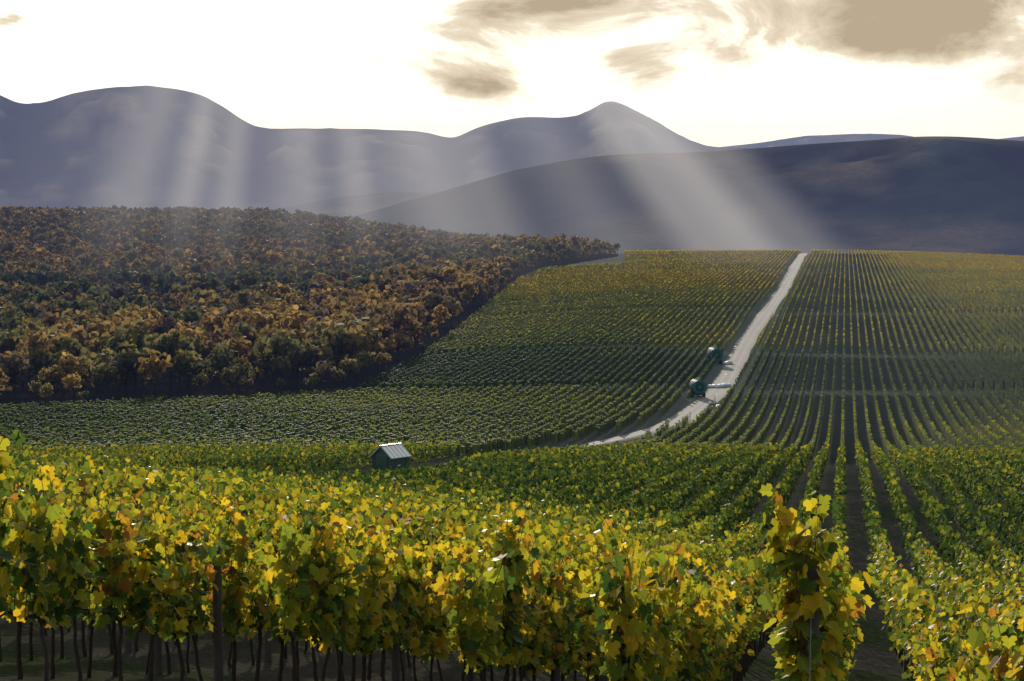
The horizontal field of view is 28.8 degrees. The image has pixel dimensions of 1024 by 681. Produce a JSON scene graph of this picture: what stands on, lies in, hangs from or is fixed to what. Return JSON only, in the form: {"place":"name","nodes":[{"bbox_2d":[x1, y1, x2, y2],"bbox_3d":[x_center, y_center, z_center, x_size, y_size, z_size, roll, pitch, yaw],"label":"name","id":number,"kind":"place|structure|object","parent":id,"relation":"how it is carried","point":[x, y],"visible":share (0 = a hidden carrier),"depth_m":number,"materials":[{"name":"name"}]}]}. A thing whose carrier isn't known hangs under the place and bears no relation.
{"place":"outdoors","nodes":[
{"label":"outdoors","id":0,"kind":"place"},
{"bbox_2d":[0,85,1023,680],"bbox_3d":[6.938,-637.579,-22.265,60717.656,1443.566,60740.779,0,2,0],"label":"terrain","id":1,"kind":"structure","parent":0,"point":[622,175],"depth_m":3692.02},
{"bbox_2d":[0,209,617,403],"bbox_3d":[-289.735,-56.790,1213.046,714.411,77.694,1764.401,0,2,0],"label":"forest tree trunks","id":2,"kind":"object","parent":1,"relation":"on","point":[135,386],"visible":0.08,"depth_m":401.00,"materials":[{"name":"brown plant"}]},
{"bbox_2d":[0,297,451,398],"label":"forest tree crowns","id":3,"kind":"object","parent":2,"relation":"on","point":[66,347],"visible":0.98,"depth_m":402.99,"materials":[{"name":"brown plant"}]},
{"bbox_2d":[0,249,536,326],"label":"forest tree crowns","id":4,"kind":"object","parent":2,"relation":"on","point":[365,287],"visible":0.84,"depth_m":718.67,"materials":[{"name":"brown plant"}]},
{"bbox_2d":[0,205,620,276],"bbox_3d":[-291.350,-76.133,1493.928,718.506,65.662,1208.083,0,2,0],"label":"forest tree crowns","id":5,"kind":"object","parent":2,"relation":"on","point":[323,237],"visible":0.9,"depth_m":1171.59,"materials":[{"name":"brown plant"}]},
{"bbox_2d":[368,443,412,471],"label":"shed","id":6,"kind":"structure","parent":1,"relation":"on","point":[393,455],"depth_m":177.31,"materials":[{"name":"paint"}]},
{"bbox_2d":[0,353,1023,457],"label":"vine leaves","id":7,"kind":"object","parent":1,"relation":"on","point":[380,409],"visible":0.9,"depth_m":314.01,"materials":[{"name":"green plant"}]},
{"bbox_2d":[0,439,1023,580],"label":"vine leaves","id":8,"kind":"object","parent":1,"relation":"on","point":[602,471],"visible":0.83,"depth_m":136.26,"materials":[{"name":"green plant"}]},
{"bbox_2d":[0,429,1023,680],"bbox_3d":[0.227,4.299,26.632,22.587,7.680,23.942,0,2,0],"label":"vine","id":9,"kind":"object","parent":1,"relation":"on","point":[548,639],"depth_m":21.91,"materials":[{"name":"green plant"}]},
{"bbox_2d":[689,378,706,396],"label":"tank trailer","id":10,"kind":"object","parent":1,"relation":"on","point":[697,386],"visible":0.98,"depth_m":358.88,"materials":[{"name":"teal metal"}]},
{"bbox_2d":[396,249,1023,369],"bbox_3d":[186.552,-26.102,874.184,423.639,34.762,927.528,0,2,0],"label":"vine leaves","id":11,"kind":"object","parent":1,"relation":"on","point":[494,323],"visible":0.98,"depth_m":604.46,"materials":[{"name":"green plant"}]},
{"bbox_2d":[706,346,722,363],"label":"tank trailer","id":12,"kind":"object","parent":1,"relation":"on","point":[713,352],"visible":0.92,"depth_m":426.23,"materials":[{"name":"teal metal"}]},
{"bbox_2d":[0,0,1023,146],"label":"sky","id":13,"kind":"structure","parent":0,"point":[715,73],"materials":[{"name":"white"}]},
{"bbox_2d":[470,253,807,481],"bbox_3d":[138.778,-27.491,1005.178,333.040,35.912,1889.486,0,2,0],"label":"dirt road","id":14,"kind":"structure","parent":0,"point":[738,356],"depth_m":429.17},
{"bbox_2d":[707,361,732,406],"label":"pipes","id":15,"kind":"object","parent":14,"relation":"on","point":[720,385],"visible":0.73,"depth_m":377.53,"materials":[{"name":"silver metal"}]}
]}

